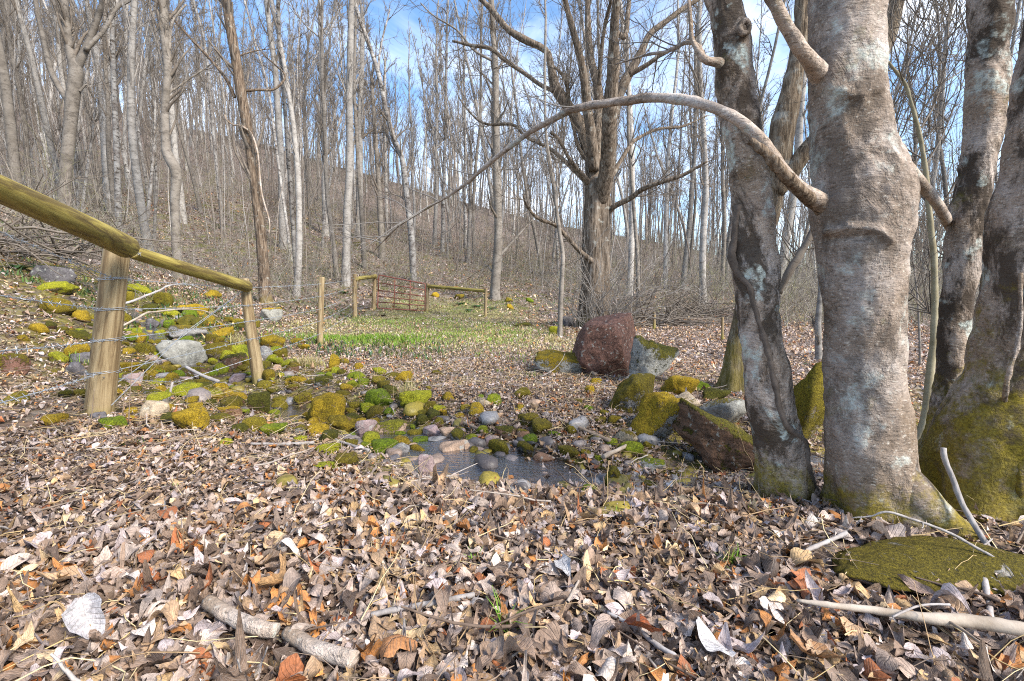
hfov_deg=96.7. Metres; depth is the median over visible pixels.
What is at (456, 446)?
rock
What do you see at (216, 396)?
mossy rock
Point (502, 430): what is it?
mossy rock
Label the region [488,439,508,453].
mossy rock
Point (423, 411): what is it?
mossy rock
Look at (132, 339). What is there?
mossy rock
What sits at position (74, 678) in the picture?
fallen twigs
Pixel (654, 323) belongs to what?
fence post
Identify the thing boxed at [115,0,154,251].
forest tree
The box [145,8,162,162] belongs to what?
forest tree
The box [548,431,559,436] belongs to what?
mossy rock
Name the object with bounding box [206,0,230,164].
forest tree
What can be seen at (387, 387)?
mossy rock
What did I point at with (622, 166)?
forest tree
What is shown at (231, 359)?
mossy rock
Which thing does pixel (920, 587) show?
leaf
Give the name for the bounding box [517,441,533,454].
mossy rock
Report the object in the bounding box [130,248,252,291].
fence rail
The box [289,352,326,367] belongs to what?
straw clump
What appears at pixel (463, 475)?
rock
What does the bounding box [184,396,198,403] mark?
mossy rock
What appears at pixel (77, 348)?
mossy rock
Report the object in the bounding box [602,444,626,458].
stick
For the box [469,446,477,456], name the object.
mossy rock
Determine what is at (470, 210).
tree
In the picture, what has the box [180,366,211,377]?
mossy rock
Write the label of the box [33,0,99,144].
forest tree
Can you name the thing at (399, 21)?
sky
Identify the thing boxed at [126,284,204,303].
branch
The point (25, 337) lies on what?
mossy rock
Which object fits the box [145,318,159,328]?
rock
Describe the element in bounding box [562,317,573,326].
rock
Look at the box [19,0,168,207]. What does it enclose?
tree
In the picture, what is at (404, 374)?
mossy rock
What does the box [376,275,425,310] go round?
gate
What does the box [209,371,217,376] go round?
mossy rock
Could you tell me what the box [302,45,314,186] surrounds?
forest tree
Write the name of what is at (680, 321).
brush pile
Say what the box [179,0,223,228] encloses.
forest tree
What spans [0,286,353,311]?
barbed wire
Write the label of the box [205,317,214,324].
mossy rock
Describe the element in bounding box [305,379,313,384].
mossy rock
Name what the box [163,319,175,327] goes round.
mossy rock
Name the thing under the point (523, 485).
rock
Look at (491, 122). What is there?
forest tree
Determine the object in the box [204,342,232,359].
mossy rock
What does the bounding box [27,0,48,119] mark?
forest tree
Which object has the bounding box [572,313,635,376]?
boulder
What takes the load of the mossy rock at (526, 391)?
on the ground at (64, 320)
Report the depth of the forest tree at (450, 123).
62.91 m
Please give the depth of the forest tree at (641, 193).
62.50 m
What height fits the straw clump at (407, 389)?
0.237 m
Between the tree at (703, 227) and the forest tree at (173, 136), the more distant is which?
the forest tree at (173, 136)
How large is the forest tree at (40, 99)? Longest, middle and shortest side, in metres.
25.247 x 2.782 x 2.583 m
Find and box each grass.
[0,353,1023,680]
[228,292,713,402]
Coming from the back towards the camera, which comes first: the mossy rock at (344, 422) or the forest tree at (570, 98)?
the forest tree at (570, 98)
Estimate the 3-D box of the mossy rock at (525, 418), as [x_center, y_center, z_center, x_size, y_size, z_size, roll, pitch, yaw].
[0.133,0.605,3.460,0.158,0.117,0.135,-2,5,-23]
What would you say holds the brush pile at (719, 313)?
on the ground at (64, 320)
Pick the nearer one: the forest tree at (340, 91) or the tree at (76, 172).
the tree at (76, 172)
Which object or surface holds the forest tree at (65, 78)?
on the ground at (64, 320)
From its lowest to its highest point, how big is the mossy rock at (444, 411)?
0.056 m
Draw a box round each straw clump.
[226,330,245,344]
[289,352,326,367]
[392,377,423,397]
[543,332,563,341]
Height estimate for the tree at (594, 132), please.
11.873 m
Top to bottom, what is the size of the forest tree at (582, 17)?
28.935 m
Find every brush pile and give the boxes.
[0,152,197,301]
[574,260,734,331]
[614,248,808,319]
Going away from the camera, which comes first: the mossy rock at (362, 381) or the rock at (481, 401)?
the rock at (481, 401)
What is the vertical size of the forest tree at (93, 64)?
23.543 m
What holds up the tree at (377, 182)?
on the ground at (64, 320)
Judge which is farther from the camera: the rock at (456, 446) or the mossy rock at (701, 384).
the mossy rock at (701, 384)
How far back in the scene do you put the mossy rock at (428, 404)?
3.98 m
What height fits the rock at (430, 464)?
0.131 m
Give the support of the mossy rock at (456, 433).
in the stream water
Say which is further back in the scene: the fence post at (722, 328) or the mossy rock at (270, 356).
the fence post at (722, 328)
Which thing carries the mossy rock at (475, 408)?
on the ground at (64, 320)
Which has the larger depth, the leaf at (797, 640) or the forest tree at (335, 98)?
the forest tree at (335, 98)
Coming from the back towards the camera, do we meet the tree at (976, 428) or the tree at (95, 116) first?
the tree at (95, 116)
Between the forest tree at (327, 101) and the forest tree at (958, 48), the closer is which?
the forest tree at (958, 48)
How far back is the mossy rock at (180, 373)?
5.51 m
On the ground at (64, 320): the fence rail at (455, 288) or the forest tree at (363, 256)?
the forest tree at (363, 256)
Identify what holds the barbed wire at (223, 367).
attached to the fence post at (105, 355)
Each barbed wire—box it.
[0,231,353,287]
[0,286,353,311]
[0,296,350,354]
[0,304,351,404]
[103,311,352,382]
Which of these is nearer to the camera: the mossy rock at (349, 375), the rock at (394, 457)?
the rock at (394, 457)
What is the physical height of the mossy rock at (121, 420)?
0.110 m
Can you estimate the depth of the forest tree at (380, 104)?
71.44 m
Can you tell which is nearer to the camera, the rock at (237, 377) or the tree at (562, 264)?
the rock at (237, 377)
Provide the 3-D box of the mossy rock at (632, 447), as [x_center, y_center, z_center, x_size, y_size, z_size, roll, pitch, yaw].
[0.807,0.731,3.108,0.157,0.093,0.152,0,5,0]
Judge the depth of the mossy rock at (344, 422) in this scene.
3.64 m
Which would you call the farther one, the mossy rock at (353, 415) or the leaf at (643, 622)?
the mossy rock at (353, 415)
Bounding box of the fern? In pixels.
[2,263,34,268]
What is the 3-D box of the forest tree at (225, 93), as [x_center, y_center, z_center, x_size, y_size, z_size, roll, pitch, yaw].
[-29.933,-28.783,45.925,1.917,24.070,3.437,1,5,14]
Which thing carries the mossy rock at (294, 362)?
on the ground at (64, 320)
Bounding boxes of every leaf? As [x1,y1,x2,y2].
[379,633,416,659]
[554,554,570,576]
[619,613,663,631]
[696,617,735,656]
[789,629,845,657]
[897,574,942,597]
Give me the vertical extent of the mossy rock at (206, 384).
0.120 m
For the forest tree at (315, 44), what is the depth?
70.94 m
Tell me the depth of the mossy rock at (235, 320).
8.85 m
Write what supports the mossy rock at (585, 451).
on the ground at (64, 320)
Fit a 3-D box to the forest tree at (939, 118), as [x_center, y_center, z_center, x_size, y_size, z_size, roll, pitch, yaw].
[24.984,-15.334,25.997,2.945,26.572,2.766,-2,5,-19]
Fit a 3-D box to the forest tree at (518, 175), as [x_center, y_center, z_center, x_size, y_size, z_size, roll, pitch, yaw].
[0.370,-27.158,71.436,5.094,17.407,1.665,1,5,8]
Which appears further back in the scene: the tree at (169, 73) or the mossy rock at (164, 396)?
the tree at (169, 73)
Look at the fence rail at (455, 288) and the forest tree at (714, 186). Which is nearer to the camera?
the fence rail at (455, 288)
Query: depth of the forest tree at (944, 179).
32.61 m
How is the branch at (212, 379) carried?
on the ground at (64, 320)
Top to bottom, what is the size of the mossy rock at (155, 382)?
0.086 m
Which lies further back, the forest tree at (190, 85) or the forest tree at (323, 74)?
the forest tree at (190, 85)
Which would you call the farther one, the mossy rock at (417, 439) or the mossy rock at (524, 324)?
the mossy rock at (524, 324)
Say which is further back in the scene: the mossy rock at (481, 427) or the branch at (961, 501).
the mossy rock at (481, 427)
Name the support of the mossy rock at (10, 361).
on the ground at (64, 320)
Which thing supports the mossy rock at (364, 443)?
on the ground at (64, 320)
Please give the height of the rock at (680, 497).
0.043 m
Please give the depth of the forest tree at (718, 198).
41.99 m
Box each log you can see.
[201,595,280,637]
[281,626,359,668]
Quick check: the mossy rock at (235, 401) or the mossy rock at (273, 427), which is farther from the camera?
the mossy rock at (235, 401)
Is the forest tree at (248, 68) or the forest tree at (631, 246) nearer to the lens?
the forest tree at (631, 246)
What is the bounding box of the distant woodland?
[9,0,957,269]
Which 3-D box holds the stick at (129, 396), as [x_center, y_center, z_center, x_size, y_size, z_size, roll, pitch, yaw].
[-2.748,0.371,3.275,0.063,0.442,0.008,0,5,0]
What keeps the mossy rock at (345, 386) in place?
on the ground at (64, 320)
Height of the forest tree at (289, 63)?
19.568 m
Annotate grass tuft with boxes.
[60,351,88,364]
[486,586,531,635]
[716,547,745,568]
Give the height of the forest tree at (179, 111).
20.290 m
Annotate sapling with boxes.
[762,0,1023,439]
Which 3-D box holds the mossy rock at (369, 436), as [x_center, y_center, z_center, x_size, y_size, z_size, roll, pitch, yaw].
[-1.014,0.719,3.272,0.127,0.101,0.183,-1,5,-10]
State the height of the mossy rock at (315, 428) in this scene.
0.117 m
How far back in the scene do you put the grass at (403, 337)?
10.20 m
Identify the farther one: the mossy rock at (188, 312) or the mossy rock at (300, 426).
the mossy rock at (188, 312)
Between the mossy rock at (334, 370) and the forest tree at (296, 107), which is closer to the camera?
the mossy rock at (334, 370)
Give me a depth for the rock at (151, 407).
3.48 m
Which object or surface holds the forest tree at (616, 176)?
on the ground at (64, 320)
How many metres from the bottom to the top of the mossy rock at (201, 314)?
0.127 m
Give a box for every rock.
[0,353,30,375]
[0,390,30,404]
[16,334,30,340]
[28,323,49,333]
[29,264,76,282]
[37,281,79,293]
[38,297,76,314]
[40,413,68,425]
[45,321,57,328]
[47,351,69,362]
[56,326,68,332]
[57,389,72,397]
[61,592,105,638]
[62,361,86,375]
[63,343,89,355]
[65,330,91,339]
[69,352,89,363]
[71,310,90,322]
[73,389,85,397]
[90,411,106,419]
[98,415,127,430]
[118,381,129,386]
[120,362,141,371]
[122,348,136,356]
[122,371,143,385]
[123,335,137,341]
[123,407,139,415]
[124,312,131,322]
[126,291,135,301]
[127,283,151,293]
[127,386,142,392]
[128,333,146,342]
[130,328,142,332]
[133,342,150,353]
[139,362,150,369]
[139,400,169,417]
[141,303,159,311]
[142,389,161,395]
[143,375,149,381]
[144,370,157,376]
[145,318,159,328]
[146,391,172,401]
[148,378,166,385]
[150,365,177,372]
[151,346,155,352]
[153,292,173,305]
[153,350,163,358]
[154,329,166,335]
[155,340,207,366]
[156,385,166,390]
[160,309,179,316]
[160,412,172,422]
[162,361,170,364]
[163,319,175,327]
[164,372,179,381]
[165,382,202,397]
[168,325,208,337]
[171,406,209,431]
[173,370,185,376]
[174,316,207,325]
[175,303,208,312]
[179,335,194,340]
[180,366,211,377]
[180,379,195,381]
[182,310,197,316]
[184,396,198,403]
[187,402,202,407]
[191,321,201,325]
[194,379,210,382]
[197,312,207,317]
[199,372,210,378]
[200,382,213,387]
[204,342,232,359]
[204,399,216,407]
[205,290,221,297]
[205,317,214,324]
[205,334,219,342]
[207,358,217,363]
[208,390,221,394]
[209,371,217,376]
[210,412,234,424]
[211,326,234,336]
[211,394,223,399]
[213,337,224,342]
[213,362,229,373]
[213,382,228,391]
[217,406,242,416]
[218,438,232,446]
[219,350,235,359]
[219,397,243,406]
[221,352,247,371]
[224,317,233,321]
[224,389,233,396]
[228,373,246,383]
[229,392,247,398]
[231,423,249,433]
[232,318,243,324]
[232,344,247,352]
[232,368,241,373]
[235,325,244,330]
[237,364,249,370]
[241,358,249,365]
[241,416,266,432]
[247,391,270,413]
[255,319,260,327]
[256,380,271,388]
[258,422,287,435]
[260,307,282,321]
[260,333,285,347]
[260,346,272,360]
[262,361,271,369]
[262,369,274,379]
[265,354,275,360]
[266,388,276,393]
[268,409,280,415]
[269,357,283,363]
[270,346,281,350]
[271,399,288,409]
[272,348,287,357]
[272,395,286,401]
[273,364,280,370]
[280,364,298,373]
[281,358,296,368]
[284,377,291,386]
[286,383,299,390]
[289,338,303,343]
[289,361,301,367]
[290,376,306,383]
[291,424,306,433]
[293,392,311,404]
[293,435,306,441]
[299,344,309,348]
[302,412,307,418]
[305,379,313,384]
[307,417,318,424]
[307,423,329,436]
[308,392,345,423]
[313,461,338,469]
[314,376,332,386]
[315,442,340,454]
[319,429,337,443]
[321,368,330,372]
[327,415,357,431]
[328,354,339,367]
[331,367,339,374]
[333,451,359,466]
[335,390,350,398]
[336,369,346,375]
[339,383,352,391]
[340,358,349,363]
[344,407,357,413]
[344,439,357,446]
[345,412,359,418]
[346,380,357,387]
[347,371,361,379]
[348,401,361,410]
[353,363,362,369]
[353,373,365,379]
[355,419,377,435]
[356,378,369,387]
[359,402,374,413]
[361,441,369,447]
[362,431,379,445]
[364,388,393,405]
[365,405,383,418]
[371,375,385,384]
[371,438,398,454]
[372,367,386,374]
[372,419,406,438]
[377,380,389,387]
[382,384,397,396]
[383,407,396,414]
[385,372,398,379]
[387,454,399,460]
[392,442,409,456]
[393,435,410,444]
[395,371,412,381]
[395,431,406,436]
[399,390,431,406]
[402,461,413,471]
[407,429,422,436]
[410,444,426,455]
[412,436,428,442]
[415,414,427,425]
[416,409,426,417]
[418,454,434,474]
[423,401,435,411]
[423,424,439,436]
[427,408,439,421]
[427,436,446,444]
[431,292,439,296]
[431,370,441,375]
[432,417,443,426]
[433,404,445,412]
[439,427,454,437]
[439,439,469,456]
[440,409,446,414]
[442,391,453,401]
[449,471,466,477]
[450,428,463,439]
[454,294,463,298]
[454,412,464,417]
[460,404,469,412]
[465,433,477,439]
[467,402,483,417]
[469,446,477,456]
[475,425,487,434]
[476,397,490,405]
[485,435,493,444]
[486,393,501,405]
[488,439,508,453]
[494,425,516,440]
[495,469,515,477]
[505,297,512,301]
[514,322,530,326]
[514,387,531,398]
[514,482,528,491]
[516,428,528,436]
[517,412,539,426]
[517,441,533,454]
[522,433,537,444]
[525,474,541,481]
[526,399,541,405]
[532,417,551,433]
[533,452,554,462]
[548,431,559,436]
[549,326,556,334]
[558,445,579,457]
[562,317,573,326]
[565,421,576,434]
[580,449,590,454]
[581,484,597,490]
[584,385,594,392]
[590,378,601,383]
[594,455,602,463]
[595,416,606,424]
[600,409,608,415]
[604,465,620,485]
[607,415,621,424]
[607,438,617,446]
[614,428,637,442]
[618,441,643,455]
[625,370,638,378]
[637,457,665,470]
[642,479,655,487]
[643,434,654,449]
[655,375,667,380]
[660,375,699,395]
[669,495,691,503]
[676,391,700,406]
[695,381,710,390]
[702,387,730,399]
[831,535,1023,597]
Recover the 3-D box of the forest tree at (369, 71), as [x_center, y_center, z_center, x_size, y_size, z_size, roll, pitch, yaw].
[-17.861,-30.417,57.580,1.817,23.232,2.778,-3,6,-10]
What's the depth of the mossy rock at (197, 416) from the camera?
3.16 m
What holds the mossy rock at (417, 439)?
on the ground at (64, 320)
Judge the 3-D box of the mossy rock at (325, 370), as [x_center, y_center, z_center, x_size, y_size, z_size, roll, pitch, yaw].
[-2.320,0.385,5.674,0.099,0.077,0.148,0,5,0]
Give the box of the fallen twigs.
[0,346,1023,680]
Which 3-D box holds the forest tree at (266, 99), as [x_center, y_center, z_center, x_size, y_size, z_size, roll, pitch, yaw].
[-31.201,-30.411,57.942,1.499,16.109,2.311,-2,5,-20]
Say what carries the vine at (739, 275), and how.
attached to the tree at (780, 464)
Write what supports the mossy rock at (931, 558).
on the ground at (64, 320)
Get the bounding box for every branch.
[123,308,218,326]
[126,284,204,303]
[185,366,219,382]
[852,511,994,556]
[940,447,990,545]
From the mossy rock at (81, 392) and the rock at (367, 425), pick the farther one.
the mossy rock at (81, 392)
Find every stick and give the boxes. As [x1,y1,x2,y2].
[122,384,125,413]
[128,365,131,421]
[251,441,313,445]
[255,553,286,585]
[336,439,369,451]
[371,592,474,617]
[449,415,483,432]
[557,417,611,441]
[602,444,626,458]
[607,610,675,654]
[796,599,1023,637]
[802,530,848,550]
[891,603,950,617]
[933,611,990,649]
[982,577,993,616]
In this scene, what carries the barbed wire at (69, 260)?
attached to the fence post at (105, 355)
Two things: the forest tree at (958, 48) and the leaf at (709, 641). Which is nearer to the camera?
the leaf at (709, 641)
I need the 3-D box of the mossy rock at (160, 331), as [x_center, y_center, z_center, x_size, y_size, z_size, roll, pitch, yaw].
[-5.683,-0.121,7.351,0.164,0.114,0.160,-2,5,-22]
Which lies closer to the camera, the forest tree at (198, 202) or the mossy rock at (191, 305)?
the mossy rock at (191, 305)
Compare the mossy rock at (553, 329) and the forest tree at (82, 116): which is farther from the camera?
the forest tree at (82, 116)
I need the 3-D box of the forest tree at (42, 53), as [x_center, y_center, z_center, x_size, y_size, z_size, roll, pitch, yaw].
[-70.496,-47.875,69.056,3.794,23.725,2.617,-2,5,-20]
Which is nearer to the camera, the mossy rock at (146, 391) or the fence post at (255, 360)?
the mossy rock at (146, 391)
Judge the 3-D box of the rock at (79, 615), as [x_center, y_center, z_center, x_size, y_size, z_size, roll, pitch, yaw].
[-1.098,0.718,1.175,0.092,0.099,0.078,0,5,0]
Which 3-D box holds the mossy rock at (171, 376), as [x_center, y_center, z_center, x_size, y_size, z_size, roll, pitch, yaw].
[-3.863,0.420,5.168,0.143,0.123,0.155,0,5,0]
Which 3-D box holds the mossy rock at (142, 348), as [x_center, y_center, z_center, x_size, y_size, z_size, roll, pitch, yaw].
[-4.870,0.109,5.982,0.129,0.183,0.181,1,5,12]
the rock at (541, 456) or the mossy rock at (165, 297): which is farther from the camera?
the mossy rock at (165, 297)
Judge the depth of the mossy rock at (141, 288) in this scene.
9.45 m
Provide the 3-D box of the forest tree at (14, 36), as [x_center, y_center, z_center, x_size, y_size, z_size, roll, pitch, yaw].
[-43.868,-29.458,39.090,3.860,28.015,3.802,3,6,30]
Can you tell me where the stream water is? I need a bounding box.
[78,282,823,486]
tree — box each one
[0,0,22,184]
[0,0,29,117]
[0,0,34,186]
[1,0,31,164]
[1,0,41,101]
[4,52,18,168]
[10,2,31,140]
[10,3,27,81]
[11,0,58,190]
[11,4,50,130]
[11,4,52,170]
[12,1,38,187]
[13,62,50,196]
[16,1,42,131]
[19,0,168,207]
[20,52,56,198]
[25,97,35,183]
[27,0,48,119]
[32,9,50,101]
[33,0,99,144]
[34,0,89,199]
[36,16,65,159]
[38,32,76,209]
[40,2,57,112]
[43,2,92,202]
[43,5,52,94]
[49,0,101,200]
[67,8,93,157]
[69,0,134,203]
[71,0,104,203]
[73,58,93,210]
[74,0,100,184]
[80,28,111,211]
[85,7,148,203]
[88,0,124,216]
[88,0,125,212]
[89,3,108,94]
[91,0,321,306]
[92,0,140,230]
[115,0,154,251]
[116,1,138,188]
[117,13,150,125]
[121,2,142,134]
[124,0,267,277]
[128,9,142,157]
[129,2,145,116]
[129,3,142,171]
[131,2,161,185]
[135,7,160,114]
[135,51,161,239]
[138,0,163,160]
[138,1,158,201]
[138,66,162,243]
[141,0,202,211]
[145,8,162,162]
[146,0,197,223]
[146,14,180,182]
[148,7,162,145]
[157,34,187,170]
[169,22,208,172]
[170,11,185,158]
[171,1,190,159]
[172,3,182,84]
[173,16,183,135]
[173,16,189,123]
[174,1,195,130]
[176,19,201,134]
[178,31,230,186]
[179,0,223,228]
[185,0,206,174]
[188,2,203,141]
[189,0,217,146]
[191,2,212,153]
[192,0,215,150]
[196,1,226,179]
[204,0,233,176]
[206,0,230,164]
[209,0,226,192]
[222,13,255,139]
[235,0,251,87]
[235,0,292,261]
[236,21,255,140]
[245,0,301,249]
[246,24,273,180]
[251,0,310,297]
[258,32,273,162]
[259,0,295,195]
[268,0,306,274]
[272,1,341,211]
[282,0,373,235]
[284,22,304,169]
[285,0,297,109]
[285,0,302,158]
[286,9,303,128]
[290,0,311,170]
[292,4,318,224]
[292,35,346,187]
[293,10,303,100]
[294,0,339,277]
[296,22,306,158]
[299,0,317,192]
[302,0,375,216]
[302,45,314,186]
[303,8,340,184]
[304,0,333,80]
[307,0,988,542]
[309,0,333,162]
[311,47,317,122]
[313,17,332,164]
[317,0,343,200]
[318,0,374,247]
[322,0,371,286]
[323,0,422,281]
[327,49,343,148]
[329,0,355,199]
[331,63,346,167]
[332,0,399,238]
[334,0,354,229]
[336,3,378,268]
[356,7,372,177]
[356,93,391,226]
[360,51,392,259]
[363,80,369,191]
[364,3,377,124]
[364,60,375,179]
[369,37,382,169]
[371,43,400,234]
[399,21,422,246]
[401,0,552,300]
[410,26,451,242]
[415,0,781,327]
[417,47,431,221]
[418,0,460,251]
[418,18,442,176]
[419,7,446,214]
[422,0,444,245]
[426,14,457,256]
[428,16,459,212]
[429,52,473,258]
[437,42,453,220]
[443,0,474,247]
[448,10,469,188]
[450,15,466,205]
[454,0,502,269]
[459,114,477,262]
[468,0,500,254]
[488,37,527,258]
[488,86,491,164]
[495,3,510,198]
[499,27,559,274]
[500,0,541,275]
[500,4,525,230]
[501,112,529,220]
[512,102,536,235]
[518,0,571,336]
[536,3,570,257]
[550,0,575,243]
[551,143,581,272]
[554,4,584,231]
[563,2,585,235]
[564,0,595,91]
[581,0,814,506]
[581,37,628,249]
[591,0,619,160]
[606,0,642,296]
[607,0,675,315]
[610,47,636,244]
[613,63,628,235]
[613,66,624,197]
[635,140,646,246]
[636,83,689,262]
[647,119,659,240]
[648,103,669,242]
[652,77,682,266]
[655,0,688,288]
[669,0,714,302]
[669,134,678,227]
[670,3,691,265]
[672,1,713,290]
[673,12,709,273]
[678,79,691,201]
[681,13,709,226]
[695,118,719,256]
[711,38,728,288]
[711,116,720,253]
[712,67,724,266]
[714,72,728,272]
[715,0,950,393]
[715,102,729,238]
[725,0,792,287]
[752,41,768,137]
[755,0,774,83]
[771,107,787,220]
[775,45,807,300]
[782,0,816,297]
[792,137,809,297]
[797,165,807,255]
[809,265,823,361]
[888,69,944,364]
[891,3,921,125]
[902,8,923,300]
[903,0,965,205]
[912,0,965,295]
[912,36,937,172]
[917,43,952,166]
[918,0,1015,454]
[919,18,1023,524]
[920,26,966,260]
[927,129,935,272]
[930,133,947,266]
[932,138,941,242]
[934,136,947,259]
[978,0,1022,294]
[994,0,1023,185]
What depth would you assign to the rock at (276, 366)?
6.00 m
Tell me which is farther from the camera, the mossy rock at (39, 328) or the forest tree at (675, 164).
the forest tree at (675, 164)
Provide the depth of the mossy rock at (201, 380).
5.42 m
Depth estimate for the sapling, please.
3.29 m
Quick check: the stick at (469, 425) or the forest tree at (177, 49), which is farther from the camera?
the forest tree at (177, 49)
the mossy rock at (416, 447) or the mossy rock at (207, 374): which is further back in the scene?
the mossy rock at (207, 374)
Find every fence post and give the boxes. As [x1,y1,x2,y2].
[83,249,129,417]
[240,278,263,383]
[317,277,324,343]
[352,274,356,317]
[371,274,376,309]
[425,283,428,311]
[484,288,487,316]
[653,312,655,329]
[721,317,723,339]
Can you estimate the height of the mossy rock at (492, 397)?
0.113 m
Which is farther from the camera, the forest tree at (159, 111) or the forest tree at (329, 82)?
the forest tree at (329, 82)
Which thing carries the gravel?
on the ground at (64, 320)
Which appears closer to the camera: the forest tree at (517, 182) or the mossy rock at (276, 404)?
the mossy rock at (276, 404)
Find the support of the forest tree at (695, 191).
on the ground at (64, 320)
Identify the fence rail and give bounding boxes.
[0,174,139,257]
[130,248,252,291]
[355,274,376,280]
[427,285,484,292]
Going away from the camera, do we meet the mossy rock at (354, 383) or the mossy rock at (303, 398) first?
the mossy rock at (303, 398)
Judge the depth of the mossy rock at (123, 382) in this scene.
4.37 m
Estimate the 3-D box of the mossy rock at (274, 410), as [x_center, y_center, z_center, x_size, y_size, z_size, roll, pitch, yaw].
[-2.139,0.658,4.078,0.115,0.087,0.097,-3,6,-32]
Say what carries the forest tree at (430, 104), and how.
on the ground at (64, 320)
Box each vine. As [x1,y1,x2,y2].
[242,125,269,234]
[727,204,819,490]
[1001,273,1023,402]
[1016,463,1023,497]
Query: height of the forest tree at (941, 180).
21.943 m
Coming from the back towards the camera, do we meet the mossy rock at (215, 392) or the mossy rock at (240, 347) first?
the mossy rock at (240, 347)
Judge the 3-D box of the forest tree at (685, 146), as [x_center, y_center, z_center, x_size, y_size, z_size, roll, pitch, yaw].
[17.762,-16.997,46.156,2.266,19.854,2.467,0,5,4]
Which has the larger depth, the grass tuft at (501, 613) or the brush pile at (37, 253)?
the brush pile at (37, 253)
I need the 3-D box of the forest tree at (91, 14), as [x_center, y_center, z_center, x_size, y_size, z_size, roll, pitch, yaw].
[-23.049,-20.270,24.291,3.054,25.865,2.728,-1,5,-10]
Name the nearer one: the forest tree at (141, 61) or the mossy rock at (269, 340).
the mossy rock at (269, 340)
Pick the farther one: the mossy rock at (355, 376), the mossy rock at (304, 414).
the mossy rock at (355, 376)
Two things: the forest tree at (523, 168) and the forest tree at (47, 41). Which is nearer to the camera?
the forest tree at (523, 168)
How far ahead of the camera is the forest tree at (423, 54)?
67.00 m
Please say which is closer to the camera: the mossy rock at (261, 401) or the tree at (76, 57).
the mossy rock at (261, 401)
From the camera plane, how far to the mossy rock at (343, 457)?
2.53 m
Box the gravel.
[69,296,823,529]
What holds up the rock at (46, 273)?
on the ground at (64, 320)
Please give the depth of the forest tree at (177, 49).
56.57 m
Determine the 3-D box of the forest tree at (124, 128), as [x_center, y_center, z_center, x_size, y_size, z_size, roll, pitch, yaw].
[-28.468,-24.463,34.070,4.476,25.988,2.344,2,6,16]
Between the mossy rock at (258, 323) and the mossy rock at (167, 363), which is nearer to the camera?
the mossy rock at (167, 363)
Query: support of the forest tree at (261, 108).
on the ground at (64, 320)
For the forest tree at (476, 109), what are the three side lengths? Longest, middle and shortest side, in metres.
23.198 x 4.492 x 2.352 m
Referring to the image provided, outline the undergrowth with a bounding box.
[0,73,983,328]
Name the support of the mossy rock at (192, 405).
on the ground at (64, 320)
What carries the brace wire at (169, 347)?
attached to the fence post at (105, 355)
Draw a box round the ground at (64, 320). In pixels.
[0,96,1023,680]
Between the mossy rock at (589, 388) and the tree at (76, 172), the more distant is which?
the tree at (76, 172)
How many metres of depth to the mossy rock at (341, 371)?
5.45 m
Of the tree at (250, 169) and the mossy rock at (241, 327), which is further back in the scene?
the tree at (250, 169)
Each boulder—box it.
[533,349,581,374]
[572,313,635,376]
[607,373,654,413]
[629,335,679,377]
[630,391,679,439]
[672,397,754,473]
[699,398,746,422]
[793,361,824,439]
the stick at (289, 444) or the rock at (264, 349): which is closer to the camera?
the stick at (289, 444)
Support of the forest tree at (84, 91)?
on the ground at (64, 320)
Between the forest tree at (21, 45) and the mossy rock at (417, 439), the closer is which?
the mossy rock at (417, 439)
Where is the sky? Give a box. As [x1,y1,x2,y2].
[0,0,1023,265]
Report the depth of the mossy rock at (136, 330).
7.01 m
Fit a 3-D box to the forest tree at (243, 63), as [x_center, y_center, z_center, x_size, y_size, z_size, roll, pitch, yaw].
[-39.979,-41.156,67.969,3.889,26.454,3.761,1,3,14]
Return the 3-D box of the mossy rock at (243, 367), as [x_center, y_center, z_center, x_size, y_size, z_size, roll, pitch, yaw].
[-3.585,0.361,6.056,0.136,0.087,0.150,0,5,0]
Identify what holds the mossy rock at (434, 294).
on the ground at (64, 320)
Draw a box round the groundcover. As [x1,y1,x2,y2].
[0,187,566,360]
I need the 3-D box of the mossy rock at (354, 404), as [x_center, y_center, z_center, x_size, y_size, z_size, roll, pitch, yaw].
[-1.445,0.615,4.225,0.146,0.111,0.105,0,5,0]
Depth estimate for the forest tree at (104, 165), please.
23.32 m
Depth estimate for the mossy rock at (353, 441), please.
3.06 m
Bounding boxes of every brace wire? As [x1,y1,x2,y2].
[112,291,242,404]
[118,297,234,381]
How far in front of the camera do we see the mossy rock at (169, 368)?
5.46 m
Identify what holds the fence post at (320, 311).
on the ground at (64, 320)
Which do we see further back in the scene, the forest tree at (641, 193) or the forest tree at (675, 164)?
the forest tree at (675, 164)
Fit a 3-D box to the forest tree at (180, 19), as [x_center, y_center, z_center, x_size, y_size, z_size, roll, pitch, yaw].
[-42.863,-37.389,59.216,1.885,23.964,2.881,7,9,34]
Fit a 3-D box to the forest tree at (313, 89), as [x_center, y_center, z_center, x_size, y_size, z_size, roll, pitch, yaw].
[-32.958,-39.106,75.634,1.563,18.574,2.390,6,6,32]
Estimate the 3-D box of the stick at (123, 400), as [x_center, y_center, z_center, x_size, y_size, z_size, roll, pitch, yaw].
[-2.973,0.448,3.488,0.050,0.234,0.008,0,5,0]
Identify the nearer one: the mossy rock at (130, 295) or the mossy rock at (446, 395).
the mossy rock at (446, 395)
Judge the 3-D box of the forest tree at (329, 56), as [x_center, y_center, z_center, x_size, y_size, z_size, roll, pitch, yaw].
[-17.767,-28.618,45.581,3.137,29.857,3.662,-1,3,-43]
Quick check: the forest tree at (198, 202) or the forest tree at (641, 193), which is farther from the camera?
the forest tree at (641, 193)

